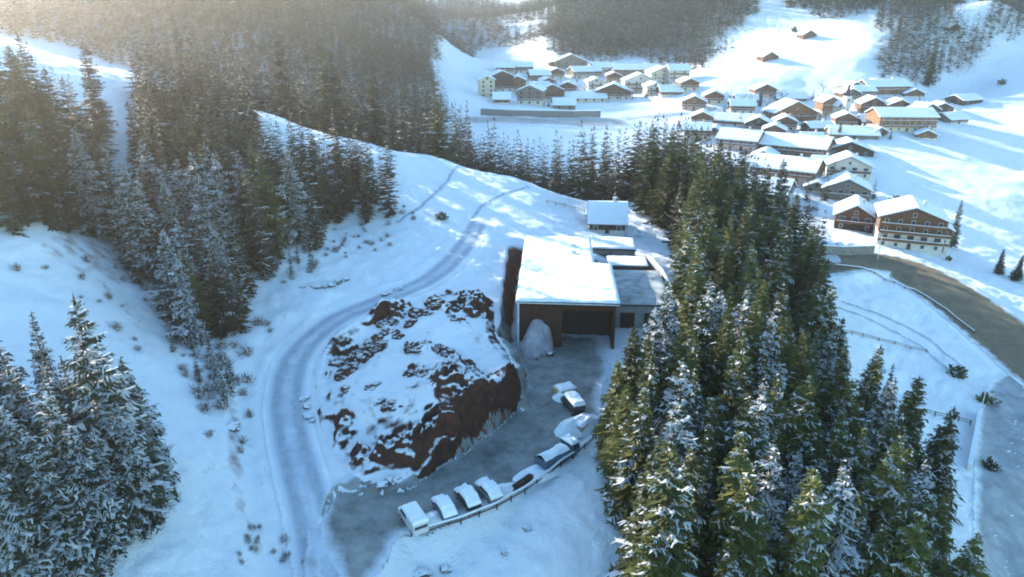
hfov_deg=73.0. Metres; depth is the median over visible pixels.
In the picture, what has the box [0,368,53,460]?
spruce tree
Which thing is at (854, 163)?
chalet
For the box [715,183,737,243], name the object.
spruce tree
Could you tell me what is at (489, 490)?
parked car
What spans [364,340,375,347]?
earth clod
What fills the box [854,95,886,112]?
chalet
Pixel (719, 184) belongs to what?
spruce tree
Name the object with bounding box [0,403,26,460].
spruce tree
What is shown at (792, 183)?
chalet
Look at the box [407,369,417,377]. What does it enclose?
earth clod
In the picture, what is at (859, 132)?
chalet
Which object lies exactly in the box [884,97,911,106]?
chalet
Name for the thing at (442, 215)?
bush
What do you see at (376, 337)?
earth clod
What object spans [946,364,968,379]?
bush
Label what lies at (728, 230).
spruce tree
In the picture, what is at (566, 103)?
chalet
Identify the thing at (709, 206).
spruce tree
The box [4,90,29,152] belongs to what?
spruce tree
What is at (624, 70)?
chalet
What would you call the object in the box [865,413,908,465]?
spruce tree
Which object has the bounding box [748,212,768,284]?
spruce tree
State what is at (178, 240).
spruce tree
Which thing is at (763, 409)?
spruce tree
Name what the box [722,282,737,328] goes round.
spruce tree
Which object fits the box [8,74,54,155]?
spruce tree
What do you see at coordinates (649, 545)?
spruce tree
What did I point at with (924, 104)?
chalet
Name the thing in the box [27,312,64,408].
spruce tree
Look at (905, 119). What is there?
hotel
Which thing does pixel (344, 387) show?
earth clod
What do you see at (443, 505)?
parked car
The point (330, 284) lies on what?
boulder
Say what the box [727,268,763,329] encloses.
spruce tree
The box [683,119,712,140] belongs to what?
chalet
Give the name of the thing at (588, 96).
chalet
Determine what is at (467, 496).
parked car
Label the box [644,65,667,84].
chalet
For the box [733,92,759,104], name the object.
chalet
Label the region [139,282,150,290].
bare shrub
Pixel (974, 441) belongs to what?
garden wall
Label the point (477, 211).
snow track
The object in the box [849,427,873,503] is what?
spruce tree
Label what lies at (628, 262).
lean to
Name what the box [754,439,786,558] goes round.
spruce tree
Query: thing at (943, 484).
spruce tree
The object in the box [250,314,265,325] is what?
bare shrub
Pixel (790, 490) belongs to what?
spruce tree
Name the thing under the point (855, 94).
chalet
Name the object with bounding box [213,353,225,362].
bare shrub
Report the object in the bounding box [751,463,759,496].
spruce tree
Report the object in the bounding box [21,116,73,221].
spruce tree
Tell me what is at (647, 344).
spruce tree
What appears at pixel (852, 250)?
retaining wall
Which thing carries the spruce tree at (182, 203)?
on the ground at (972, 168)
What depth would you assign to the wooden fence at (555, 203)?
201.64 m
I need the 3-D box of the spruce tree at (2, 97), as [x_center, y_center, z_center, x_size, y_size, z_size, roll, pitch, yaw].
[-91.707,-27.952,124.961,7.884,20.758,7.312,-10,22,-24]
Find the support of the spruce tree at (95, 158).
on the ground at (972, 168)
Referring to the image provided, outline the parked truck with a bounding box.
[534,433,579,469]
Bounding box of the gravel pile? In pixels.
[515,319,552,358]
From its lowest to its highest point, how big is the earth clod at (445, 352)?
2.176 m
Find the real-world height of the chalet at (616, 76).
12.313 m
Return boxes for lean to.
[606,256,648,269]
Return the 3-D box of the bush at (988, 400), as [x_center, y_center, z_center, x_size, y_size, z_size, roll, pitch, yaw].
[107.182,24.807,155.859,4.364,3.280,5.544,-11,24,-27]
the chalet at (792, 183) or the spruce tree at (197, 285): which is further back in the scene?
the chalet at (792, 183)
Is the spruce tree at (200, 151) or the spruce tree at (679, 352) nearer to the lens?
the spruce tree at (679, 352)
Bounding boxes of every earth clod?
[331,355,350,367]
[334,365,355,380]
[335,375,347,381]
[338,390,348,396]
[340,385,350,391]
[346,351,357,361]
[346,362,359,369]
[351,345,365,357]
[355,351,373,363]
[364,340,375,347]
[364,345,375,356]
[367,381,381,390]
[371,334,383,341]
[373,396,385,403]
[374,347,382,353]
[374,398,382,405]
[375,322,387,327]
[375,339,387,349]
[379,327,393,335]
[380,401,395,411]
[383,316,401,325]
[391,329,400,335]
[391,334,405,338]
[403,319,417,327]
[403,341,418,351]
[407,346,421,353]
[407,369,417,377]
[408,307,422,318]
[420,309,431,315]
[423,299,433,306]
[425,305,438,310]
[427,294,442,301]
[431,343,441,353]
[434,300,445,306]
[436,400,453,411]
[437,394,449,398]
[438,397,451,405]
[440,349,454,357]
[455,317,465,322]
[462,358,472,365]
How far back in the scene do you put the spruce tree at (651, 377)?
86.04 m
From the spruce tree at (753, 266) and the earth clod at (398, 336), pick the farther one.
the spruce tree at (753, 266)
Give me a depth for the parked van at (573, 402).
103.39 m
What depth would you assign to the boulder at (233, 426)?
94.26 m
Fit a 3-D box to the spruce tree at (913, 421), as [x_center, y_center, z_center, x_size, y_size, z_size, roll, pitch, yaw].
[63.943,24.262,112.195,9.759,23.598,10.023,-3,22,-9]
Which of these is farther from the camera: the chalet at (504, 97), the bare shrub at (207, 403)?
the chalet at (504, 97)
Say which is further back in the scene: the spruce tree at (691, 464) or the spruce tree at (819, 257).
the spruce tree at (819, 257)
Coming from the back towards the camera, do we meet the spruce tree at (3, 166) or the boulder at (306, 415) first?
the spruce tree at (3, 166)
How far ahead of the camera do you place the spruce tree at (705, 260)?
129.92 m
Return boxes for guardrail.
[428,435,596,532]
[834,264,974,332]
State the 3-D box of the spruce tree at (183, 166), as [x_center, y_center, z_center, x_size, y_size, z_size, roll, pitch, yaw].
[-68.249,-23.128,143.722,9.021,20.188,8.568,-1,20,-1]
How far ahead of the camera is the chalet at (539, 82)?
542.88 m
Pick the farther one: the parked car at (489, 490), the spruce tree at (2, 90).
the spruce tree at (2, 90)
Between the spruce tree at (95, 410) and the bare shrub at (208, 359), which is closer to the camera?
the spruce tree at (95, 410)
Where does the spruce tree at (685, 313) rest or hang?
on the ground at (972, 168)
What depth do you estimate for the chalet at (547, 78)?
558.82 m
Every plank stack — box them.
[551,381,577,393]
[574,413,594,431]
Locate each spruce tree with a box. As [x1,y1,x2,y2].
[0,46,31,94]
[0,62,7,93]
[0,77,8,107]
[0,85,13,145]
[0,104,33,197]
[0,133,29,212]
[0,340,43,428]
[0,351,27,406]
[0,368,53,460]
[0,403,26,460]
[0,405,85,557]
[0,466,53,563]
[0,468,60,576]
[1,131,46,226]
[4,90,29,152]
[4,92,20,130]
[6,55,37,115]
[6,108,36,199]
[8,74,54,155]
[8,82,23,120]
[10,52,47,128]
[14,36,52,122]
[16,428,106,576]
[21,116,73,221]
[22,103,76,205]
[24,84,61,155]
[25,386,115,576]
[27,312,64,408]
[31,66,82,155]
[38,358,81,434]
[45,102,82,196]
[45,118,77,199]
[46,139,84,233]
[54,356,84,439]
[57,75,92,161]
[59,293,181,527]
[60,433,139,576]
[64,127,120,240]
[77,42,118,134]
[87,137,114,234]
[87,427,145,554]
[99,143,126,242]
[108,399,176,541]
[109,163,135,257]
[114,357,176,468]
[118,165,160,277]
[123,414,169,493]
[124,101,144,185]
[124,185,159,266]
[125,384,180,486]
[131,109,159,185]
[133,137,171,193]
[135,176,163,260]
[136,169,162,233]
[137,142,167,221]
[145,229,199,320]
[153,108,174,170]
[153,112,174,182]
[155,180,200,261]
[158,161,179,218]
[165,248,211,347]
[168,121,202,180]
[169,9,190,92]
[169,130,194,200]
[169,156,198,259]
[170,222,206,300]
[178,256,215,338]
[180,148,211,239]
[183,99,205,163]
[189,172,228,275]
[192,143,211,192]
[197,93,232,159]
[200,122,230,196]
[200,144,234,225]
[201,109,224,158]
[202,176,243,274]
[202,249,241,341]
[203,151,242,248]
[203,178,225,225]
[203,220,235,296]
[204,113,240,184]
[211,349,222,381]
[213,120,237,206]
[219,377,228,404]
[229,151,276,237]
[235,158,254,229]
[238,171,275,264]
[241,171,280,274]
[242,143,268,194]
[252,151,288,260]
[271,34,299,123]
[273,144,311,244]
[300,133,339,222]
[312,44,335,134]
[319,48,354,137]
[327,130,355,216]
[360,60,387,147]
[427,80,453,160]
[590,361,632,462]
[594,382,633,486]
[594,386,654,529]
[594,392,629,471]
[603,438,705,576]
[605,453,657,576]
[606,326,657,434]
[622,439,665,548]
[626,518,667,576]
[629,369,639,402]
[630,128,660,215]
[631,363,654,437]
[634,304,669,404]
[637,349,659,438]
[638,284,680,373]
[639,395,715,519]
[640,338,664,407]
[643,136,683,226]
[644,393,657,457]
[649,357,698,452]
[656,325,691,417]
[657,128,677,199]
[660,134,692,224]
[661,224,694,314]
[666,179,708,265]
[671,172,704,257]
[671,233,713,322]
[674,249,706,331]
[675,174,700,248]
[675,443,712,576]
[676,151,704,217]
[676,195,704,274]
[676,280,698,339]
[676,297,722,414]
[677,354,700,414]
[678,316,698,372]
[681,155,711,214]
[686,137,699,189]
[687,127,703,182]
[687,368,705,438]
[688,214,705,268]
[689,330,700,378]
[694,394,727,499]
[695,422,717,503]
[697,276,722,354]
[697,424,771,576]
[697,460,717,549]
[698,160,718,200]
[698,203,724,292]
[698,245,711,294]
[700,173,715,216]
[700,208,713,257]
[702,327,731,402]
[703,204,718,262]
[703,305,737,396]
[705,149,736,228]
[705,153,724,219]
[706,331,751,452]
[707,291,732,356]
[709,469,777,576]
[710,215,738,286]
[710,240,736,302]
[711,394,732,464]
[711,537,741,576]
[712,228,734,295]
[713,141,725,171]
[714,391,766,506]
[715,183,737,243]
[716,156,733,217]
[720,146,734,187]
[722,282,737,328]
[723,156,741,221]
[726,165,744,233]
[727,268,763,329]
[730,285,754,348]
[731,147,746,223]
[731,247,760,302]
[732,212,750,293]
[732,296,766,355]
[732,355,759,398]
[733,189,755,249]
[733,240,758,300]
[737,150,750,214]
[741,377,773,473]
[743,322,761,376]
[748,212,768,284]
[748,292,764,339]
[748,302,763,352]
[748,312,787,419]
[750,282,757,303]
[750,355,773,427]
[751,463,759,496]
[752,266,768,309]
[754,162,773,227]
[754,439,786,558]
[756,278,771,329]
[757,190,784,265]
[757,500,770,575]
[758,88,762,106]
[761,203,779,271]
[761,231,792,320]
[763,221,786,277]
[763,282,795,366]
[764,373,793,486]
[768,468,838,576]
[771,215,795,313]
[772,222,794,304]
[773,159,791,213]
[773,466,787,557]
[774,195,797,274]
[774,316,788,398]
[776,374,824,479]
[778,315,797,396]
[778,328,820,438]
[780,449,803,519]
[784,542,809,576]
[785,193,809,268]
[788,223,818,312]
[791,267,826,347]
[791,286,843,374]
[792,240,827,316]
[792,293,825,366]
[794,225,820,289]
[798,436,829,501]
[802,258,831,320]
[803,335,821,399]
[810,365,830,416]
[813,330,837,385]
[815,346,851,427]
[815,396,838,450]
[815,457,866,576]
[817,409,854,462]
[820,435,841,494]
[821,406,849,446]
[821,433,858,502]
[822,378,872,462]
[836,317,851,375]
[846,491,870,576]
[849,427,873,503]
[851,522,890,576]
[852,343,885,426]
[853,486,873,555]
[854,375,875,426]
[855,361,872,400]
[856,376,900,457]
[857,432,916,550]
[864,378,893,427]
[864,417,896,486]
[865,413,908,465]
[869,509,905,572]
[872,448,917,522]
[882,364,894,394]
[883,508,937,576]
[892,457,947,576]
[894,376,928,462]
[895,392,908,434]
[904,447,919,487]
[904,487,942,576]
[914,406,965,533]
[920,39,938,86]
[927,491,954,576]
[932,465,957,556]
[932,467,955,559]
[936,531,990,576]
[949,201,963,247]
[992,249,1005,274]
[1008,255,1023,281]
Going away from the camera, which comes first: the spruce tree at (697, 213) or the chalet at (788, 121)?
the spruce tree at (697, 213)
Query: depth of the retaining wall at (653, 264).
152.93 m
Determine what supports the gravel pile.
on the yard at (359, 534)
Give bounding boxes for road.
[261,218,492,576]
[822,252,1023,387]
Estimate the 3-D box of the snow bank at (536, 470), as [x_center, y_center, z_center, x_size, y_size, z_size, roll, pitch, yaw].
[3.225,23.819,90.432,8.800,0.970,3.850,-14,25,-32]
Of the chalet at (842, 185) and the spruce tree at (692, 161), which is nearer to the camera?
the spruce tree at (692, 161)
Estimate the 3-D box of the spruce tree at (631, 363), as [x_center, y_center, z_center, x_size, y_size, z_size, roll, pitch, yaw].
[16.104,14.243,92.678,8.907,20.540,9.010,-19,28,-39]
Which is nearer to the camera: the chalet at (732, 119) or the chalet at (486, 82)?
the chalet at (732, 119)
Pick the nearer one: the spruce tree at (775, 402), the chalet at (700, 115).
the spruce tree at (775, 402)
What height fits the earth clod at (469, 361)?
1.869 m
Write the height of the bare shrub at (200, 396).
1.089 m
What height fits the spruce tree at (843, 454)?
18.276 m
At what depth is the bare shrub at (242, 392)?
102.55 m
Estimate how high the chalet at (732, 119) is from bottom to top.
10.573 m
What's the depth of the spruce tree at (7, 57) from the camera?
139.24 m
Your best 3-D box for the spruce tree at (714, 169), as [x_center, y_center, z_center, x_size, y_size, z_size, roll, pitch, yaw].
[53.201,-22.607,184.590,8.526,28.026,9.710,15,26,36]
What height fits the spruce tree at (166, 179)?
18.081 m
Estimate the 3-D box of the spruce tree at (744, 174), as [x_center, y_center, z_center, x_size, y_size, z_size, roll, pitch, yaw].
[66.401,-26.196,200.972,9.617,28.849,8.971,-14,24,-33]
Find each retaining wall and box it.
[480,108,600,117]
[646,254,679,316]
[821,245,875,254]
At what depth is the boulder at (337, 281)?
132.65 m
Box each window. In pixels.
[865,218,871,222]
[893,234,900,238]
[906,235,914,239]
[920,237,927,241]
[933,238,941,242]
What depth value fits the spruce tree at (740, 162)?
206.66 m
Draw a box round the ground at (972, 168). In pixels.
[0,0,1023,576]
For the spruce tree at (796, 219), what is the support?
on the ground at (972, 168)
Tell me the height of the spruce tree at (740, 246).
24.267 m
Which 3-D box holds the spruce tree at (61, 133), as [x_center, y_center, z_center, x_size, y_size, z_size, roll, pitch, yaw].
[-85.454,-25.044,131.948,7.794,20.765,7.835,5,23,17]
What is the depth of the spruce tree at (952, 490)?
96.72 m
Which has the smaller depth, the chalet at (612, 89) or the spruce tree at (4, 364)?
the spruce tree at (4, 364)
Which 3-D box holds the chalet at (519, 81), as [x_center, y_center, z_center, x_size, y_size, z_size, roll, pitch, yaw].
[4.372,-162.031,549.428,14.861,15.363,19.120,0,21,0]
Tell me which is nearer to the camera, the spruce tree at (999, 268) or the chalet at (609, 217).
the chalet at (609, 217)
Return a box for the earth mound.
[312,288,523,485]
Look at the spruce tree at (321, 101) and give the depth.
224.57 m
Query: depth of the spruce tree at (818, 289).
136.63 m
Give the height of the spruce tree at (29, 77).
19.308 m
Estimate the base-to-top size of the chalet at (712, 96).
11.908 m
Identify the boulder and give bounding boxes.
[226,421,240,431]
[299,395,309,401]
[302,403,310,409]
[302,412,313,419]
[307,418,315,422]
[310,285,320,288]
[320,283,327,288]
[327,282,335,286]
[333,279,342,284]
[341,277,348,281]
[376,480,387,488]
[385,475,395,485]
[393,474,402,483]
[394,286,403,290]
[413,567,431,576]
[439,563,451,572]
[501,550,507,555]
[522,525,531,531]
[541,351,553,356]
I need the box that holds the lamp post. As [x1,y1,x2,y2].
[980,391,994,409]
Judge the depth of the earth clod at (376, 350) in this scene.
110.54 m
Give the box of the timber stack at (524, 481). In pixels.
[512,473,532,491]
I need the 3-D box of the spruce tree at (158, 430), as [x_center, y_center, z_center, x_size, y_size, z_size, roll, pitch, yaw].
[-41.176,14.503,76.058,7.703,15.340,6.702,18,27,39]
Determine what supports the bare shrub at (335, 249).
on the ground at (972, 168)
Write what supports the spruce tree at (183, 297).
on the ground at (972, 168)
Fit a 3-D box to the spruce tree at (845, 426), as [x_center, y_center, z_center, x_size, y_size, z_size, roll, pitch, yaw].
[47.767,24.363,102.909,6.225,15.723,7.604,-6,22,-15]
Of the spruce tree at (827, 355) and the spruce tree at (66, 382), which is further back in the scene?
the spruce tree at (827, 355)
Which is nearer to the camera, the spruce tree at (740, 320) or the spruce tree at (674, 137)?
the spruce tree at (740, 320)
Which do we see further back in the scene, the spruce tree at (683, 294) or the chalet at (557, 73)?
the chalet at (557, 73)
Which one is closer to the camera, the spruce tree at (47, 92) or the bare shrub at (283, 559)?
the bare shrub at (283, 559)
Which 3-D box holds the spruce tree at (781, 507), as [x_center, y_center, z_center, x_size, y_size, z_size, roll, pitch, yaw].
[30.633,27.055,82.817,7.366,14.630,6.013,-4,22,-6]
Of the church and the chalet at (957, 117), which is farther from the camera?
the church
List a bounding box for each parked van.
[398,501,428,535]
[560,390,585,415]
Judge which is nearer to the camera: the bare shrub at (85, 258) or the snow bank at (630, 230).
the bare shrub at (85, 258)
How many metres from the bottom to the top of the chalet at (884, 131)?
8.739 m
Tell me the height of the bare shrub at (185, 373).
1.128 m
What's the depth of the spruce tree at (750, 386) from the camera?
97.73 m
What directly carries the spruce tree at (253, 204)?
on the ground at (972, 168)
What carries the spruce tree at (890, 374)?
on the ground at (972, 168)
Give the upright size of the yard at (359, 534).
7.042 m
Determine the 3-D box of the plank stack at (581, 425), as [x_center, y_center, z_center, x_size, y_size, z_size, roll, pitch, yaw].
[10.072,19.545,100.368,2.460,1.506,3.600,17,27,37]
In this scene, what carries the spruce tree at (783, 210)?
on the ground at (972, 168)
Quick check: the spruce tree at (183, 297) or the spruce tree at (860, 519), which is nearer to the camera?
the spruce tree at (860, 519)
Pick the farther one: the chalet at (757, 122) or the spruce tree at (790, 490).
the chalet at (757, 122)
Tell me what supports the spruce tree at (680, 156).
on the ground at (972, 168)
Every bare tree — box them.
[627,84,639,98]
[818,106,831,119]
[819,162,838,177]
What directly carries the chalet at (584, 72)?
on the ground at (972, 168)
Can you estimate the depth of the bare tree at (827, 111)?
430.81 m
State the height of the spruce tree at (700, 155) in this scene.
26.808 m
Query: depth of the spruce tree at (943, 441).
102.02 m
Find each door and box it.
[605,226,608,233]
[620,313,634,327]
[643,313,660,327]
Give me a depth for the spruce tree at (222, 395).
96.80 m
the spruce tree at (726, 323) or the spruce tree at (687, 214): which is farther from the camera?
the spruce tree at (687, 214)
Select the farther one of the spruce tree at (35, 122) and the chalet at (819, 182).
the chalet at (819, 182)
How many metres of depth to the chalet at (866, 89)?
465.79 m
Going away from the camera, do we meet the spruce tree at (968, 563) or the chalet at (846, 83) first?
the spruce tree at (968, 563)
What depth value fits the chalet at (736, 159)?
317.41 m
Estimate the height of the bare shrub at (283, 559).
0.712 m
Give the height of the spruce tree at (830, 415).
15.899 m
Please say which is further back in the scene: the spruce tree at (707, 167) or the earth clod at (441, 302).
the spruce tree at (707, 167)
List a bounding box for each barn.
[774,92,808,101]
[943,93,984,105]
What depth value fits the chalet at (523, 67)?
615.76 m
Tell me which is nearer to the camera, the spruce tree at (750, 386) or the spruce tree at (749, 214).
the spruce tree at (750, 386)
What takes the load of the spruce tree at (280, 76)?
on the ground at (972, 168)
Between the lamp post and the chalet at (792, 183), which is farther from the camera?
the chalet at (792, 183)
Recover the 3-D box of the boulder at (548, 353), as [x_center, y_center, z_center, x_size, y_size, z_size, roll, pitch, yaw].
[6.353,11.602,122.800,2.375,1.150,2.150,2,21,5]
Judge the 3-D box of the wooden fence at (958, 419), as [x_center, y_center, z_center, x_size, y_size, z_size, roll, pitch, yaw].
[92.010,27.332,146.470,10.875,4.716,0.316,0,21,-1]
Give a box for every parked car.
[431,494,457,520]
[453,483,481,510]
[475,476,503,503]
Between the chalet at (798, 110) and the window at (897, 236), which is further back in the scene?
the chalet at (798, 110)
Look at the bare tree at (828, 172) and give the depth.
305.25 m
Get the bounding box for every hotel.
[864,105,939,131]
[872,195,952,256]
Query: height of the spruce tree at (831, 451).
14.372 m
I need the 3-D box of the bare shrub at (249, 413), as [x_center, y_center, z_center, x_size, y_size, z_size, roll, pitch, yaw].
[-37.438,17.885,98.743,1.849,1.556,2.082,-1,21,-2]
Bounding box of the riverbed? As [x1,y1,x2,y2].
[971,373,1023,576]
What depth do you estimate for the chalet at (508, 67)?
604.86 m
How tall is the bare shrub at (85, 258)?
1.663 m
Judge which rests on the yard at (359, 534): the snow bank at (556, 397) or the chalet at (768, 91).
the snow bank at (556, 397)
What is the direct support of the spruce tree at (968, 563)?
on the ground at (972, 168)
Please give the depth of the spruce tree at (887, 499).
81.02 m
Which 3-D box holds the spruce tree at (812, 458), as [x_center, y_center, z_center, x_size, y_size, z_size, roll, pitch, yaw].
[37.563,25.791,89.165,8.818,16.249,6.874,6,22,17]
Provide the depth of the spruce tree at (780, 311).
117.06 m
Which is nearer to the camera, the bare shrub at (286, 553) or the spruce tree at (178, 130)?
the bare shrub at (286, 553)
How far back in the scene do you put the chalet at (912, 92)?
466.51 m
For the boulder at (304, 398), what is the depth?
103.36 m
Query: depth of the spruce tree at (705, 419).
83.10 m
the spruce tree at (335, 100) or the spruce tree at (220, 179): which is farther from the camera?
the spruce tree at (335, 100)
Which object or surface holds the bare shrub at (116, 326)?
on the ground at (972, 168)
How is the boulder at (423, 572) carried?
on the ground at (972, 168)
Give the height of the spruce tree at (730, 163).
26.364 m
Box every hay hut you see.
[755,51,779,61]
[795,30,817,39]
[943,23,961,30]
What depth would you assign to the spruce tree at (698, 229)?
140.27 m
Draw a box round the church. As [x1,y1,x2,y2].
[831,84,851,113]
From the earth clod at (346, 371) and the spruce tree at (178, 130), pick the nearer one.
the earth clod at (346, 371)
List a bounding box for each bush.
[435,211,448,219]
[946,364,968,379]
[975,391,1002,405]
[981,456,1002,471]
[997,79,1006,84]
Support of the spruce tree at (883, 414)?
on the ground at (972, 168)
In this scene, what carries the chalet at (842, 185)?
on the ground at (972, 168)
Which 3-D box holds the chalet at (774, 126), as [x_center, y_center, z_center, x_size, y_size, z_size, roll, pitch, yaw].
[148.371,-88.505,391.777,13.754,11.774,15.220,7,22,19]
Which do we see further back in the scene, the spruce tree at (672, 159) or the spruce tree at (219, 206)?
the spruce tree at (672, 159)
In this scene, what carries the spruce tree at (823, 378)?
on the ground at (972, 168)
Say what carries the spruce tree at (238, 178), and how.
on the ground at (972, 168)
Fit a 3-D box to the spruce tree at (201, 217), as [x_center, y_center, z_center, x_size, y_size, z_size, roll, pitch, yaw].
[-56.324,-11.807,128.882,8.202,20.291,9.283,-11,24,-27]
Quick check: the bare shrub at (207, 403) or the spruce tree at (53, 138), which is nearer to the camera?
the bare shrub at (207, 403)
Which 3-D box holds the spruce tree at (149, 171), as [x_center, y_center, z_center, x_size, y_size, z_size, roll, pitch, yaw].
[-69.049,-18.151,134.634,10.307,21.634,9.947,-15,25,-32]
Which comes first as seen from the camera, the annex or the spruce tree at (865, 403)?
the spruce tree at (865, 403)
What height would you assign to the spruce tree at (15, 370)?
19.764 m
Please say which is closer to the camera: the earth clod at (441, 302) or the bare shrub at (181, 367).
the bare shrub at (181, 367)
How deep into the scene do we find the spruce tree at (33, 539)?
60.60 m
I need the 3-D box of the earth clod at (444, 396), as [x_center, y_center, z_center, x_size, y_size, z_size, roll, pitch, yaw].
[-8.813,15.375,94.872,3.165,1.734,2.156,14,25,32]
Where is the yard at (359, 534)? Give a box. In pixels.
[300,305,611,576]
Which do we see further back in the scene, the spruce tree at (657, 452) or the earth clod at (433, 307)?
the earth clod at (433, 307)
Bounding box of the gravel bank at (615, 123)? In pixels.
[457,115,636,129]
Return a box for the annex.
[613,270,670,327]
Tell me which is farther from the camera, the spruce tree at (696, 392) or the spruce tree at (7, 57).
the spruce tree at (7, 57)
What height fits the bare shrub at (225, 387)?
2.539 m
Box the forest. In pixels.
[0,0,1023,486]
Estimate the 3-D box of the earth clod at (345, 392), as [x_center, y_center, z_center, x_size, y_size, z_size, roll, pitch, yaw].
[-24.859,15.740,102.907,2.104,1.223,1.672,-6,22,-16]
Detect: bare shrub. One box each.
[9,263,22,270]
[76,271,86,279]
[81,254,92,262]
[102,291,116,299]
[109,321,123,331]
[132,344,145,350]
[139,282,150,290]
[148,282,159,290]
[176,363,188,370]
[179,369,191,376]
[187,348,200,357]
[189,381,212,398]
[194,393,203,401]
[196,403,210,412]
[198,401,216,411]
[199,349,221,363]
[201,379,223,390]
[204,362,217,370]
[204,391,215,400]
[204,428,215,436]
[205,370,212,378]
[209,379,234,392]
[211,360,224,371]
[211,399,227,409]
[213,338,231,349]
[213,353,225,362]
[213,388,230,396]
[214,349,228,359]
[218,352,234,366]
[218,399,232,409]
[226,339,239,347]
[232,373,241,385]
[236,344,254,357]
[236,444,246,453]
[237,387,249,395]
[238,434,250,444]
[241,372,254,382]
[242,408,255,417]
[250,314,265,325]
[276,556,287,562]
[279,531,290,542]
[279,548,292,557]
[328,246,339,251]
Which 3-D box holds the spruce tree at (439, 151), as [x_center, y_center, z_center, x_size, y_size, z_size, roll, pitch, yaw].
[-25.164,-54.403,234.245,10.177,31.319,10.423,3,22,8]
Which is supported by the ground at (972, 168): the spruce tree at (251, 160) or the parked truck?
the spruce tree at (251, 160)
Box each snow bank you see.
[420,511,442,536]
[498,482,527,498]
[513,464,571,493]
[552,390,580,402]
[554,413,604,437]
[624,225,642,235]
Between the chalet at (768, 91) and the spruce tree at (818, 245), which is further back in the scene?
the chalet at (768, 91)
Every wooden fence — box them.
[546,199,584,212]
[844,330,927,352]
[924,408,971,425]
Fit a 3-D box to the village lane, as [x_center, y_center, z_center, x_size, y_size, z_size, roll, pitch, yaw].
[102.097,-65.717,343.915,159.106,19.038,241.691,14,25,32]
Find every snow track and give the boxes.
[395,166,458,222]
[469,186,529,219]
[837,306,956,377]
[841,300,966,369]
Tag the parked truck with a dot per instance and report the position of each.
(554, 454)
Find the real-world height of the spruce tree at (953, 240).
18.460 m
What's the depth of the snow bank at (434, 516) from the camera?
81.38 m
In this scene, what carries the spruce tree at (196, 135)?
on the ground at (972, 168)
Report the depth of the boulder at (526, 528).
82.15 m
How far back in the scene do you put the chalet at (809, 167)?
309.11 m
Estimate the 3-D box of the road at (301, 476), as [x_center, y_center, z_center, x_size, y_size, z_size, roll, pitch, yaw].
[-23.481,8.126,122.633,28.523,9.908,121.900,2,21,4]
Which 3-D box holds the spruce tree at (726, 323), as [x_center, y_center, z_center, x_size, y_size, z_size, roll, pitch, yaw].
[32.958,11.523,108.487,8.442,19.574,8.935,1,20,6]
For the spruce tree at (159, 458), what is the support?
on the ground at (972, 168)
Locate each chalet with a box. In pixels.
[477,73,495,98]
[489,69,514,92]
[492,90,510,104]
[494,61,514,73]
[514,60,533,73]
[514,74,526,91]
[516,83,546,106]
[526,68,551,80]
[528,79,548,84]
[537,75,557,84]
[541,82,564,101]
[547,58,556,67]
[547,66,565,78]
[551,95,576,109]
[553,53,588,71]
[558,80,578,90]
[563,90,607,102]
[566,64,602,78]
[584,76,605,89]
[587,197,627,236]
[589,60,614,74]
[594,81,632,100]
[605,71,622,83]
[611,62,659,77]
[620,72,657,93]
[641,80,660,95]
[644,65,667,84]
[656,83,684,97]
[665,62,691,84]
[675,76,700,91]
[681,93,707,110]
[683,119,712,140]
[690,108,714,121]
[701,89,725,103]
[710,111,756,126]
[710,124,721,136]
[715,127,764,152]
[725,153,743,171]
[727,97,756,113]
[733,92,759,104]
[734,174,797,199]
[744,114,772,129]
[748,82,778,98]
[749,146,780,158]
[749,152,826,185]
[758,131,835,156]
[761,121,787,132]
[762,98,818,120]
[771,113,799,130]
[798,129,824,135]
[799,119,834,131]
[803,175,823,193]
[811,153,831,170]
[813,94,838,116]
[821,171,873,201]
[824,124,880,139]
[824,150,874,180]
[830,110,860,125]
[831,137,876,156]
[833,86,862,100]
[833,195,875,233]
[838,80,862,87]
[851,83,877,96]
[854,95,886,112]
[857,114,866,125]
[858,77,912,94]
[866,124,889,136]
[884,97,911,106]
[901,87,926,97]
[906,101,942,119]
[912,126,939,140]
[931,100,955,111]
[938,109,970,124]
[941,223,955,254]
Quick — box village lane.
[594,112,919,262]
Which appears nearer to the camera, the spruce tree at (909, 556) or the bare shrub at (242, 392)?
the spruce tree at (909, 556)
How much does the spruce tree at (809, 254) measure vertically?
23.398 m
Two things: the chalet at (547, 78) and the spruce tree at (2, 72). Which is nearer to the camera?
the spruce tree at (2, 72)
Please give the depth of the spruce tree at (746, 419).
81.26 m
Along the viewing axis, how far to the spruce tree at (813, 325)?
127.11 m
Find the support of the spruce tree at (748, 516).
on the ground at (972, 168)
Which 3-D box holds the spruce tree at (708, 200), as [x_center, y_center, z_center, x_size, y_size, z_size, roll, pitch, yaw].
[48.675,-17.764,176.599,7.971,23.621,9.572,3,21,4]
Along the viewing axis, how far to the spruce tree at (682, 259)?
133.89 m
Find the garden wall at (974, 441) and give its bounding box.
[966,407,982,471]
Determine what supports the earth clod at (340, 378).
on the earth mound
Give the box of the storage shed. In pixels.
[591,236,635,256]
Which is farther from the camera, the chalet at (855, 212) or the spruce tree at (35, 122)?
the chalet at (855, 212)
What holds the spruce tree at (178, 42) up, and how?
on the ground at (972, 168)
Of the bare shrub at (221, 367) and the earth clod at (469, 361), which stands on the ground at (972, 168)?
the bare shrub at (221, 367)
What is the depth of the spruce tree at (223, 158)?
148.95 m
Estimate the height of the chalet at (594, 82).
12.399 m
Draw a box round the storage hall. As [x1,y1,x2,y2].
[516,236,619,348]
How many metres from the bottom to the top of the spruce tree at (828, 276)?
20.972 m
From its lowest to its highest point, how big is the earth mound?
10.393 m

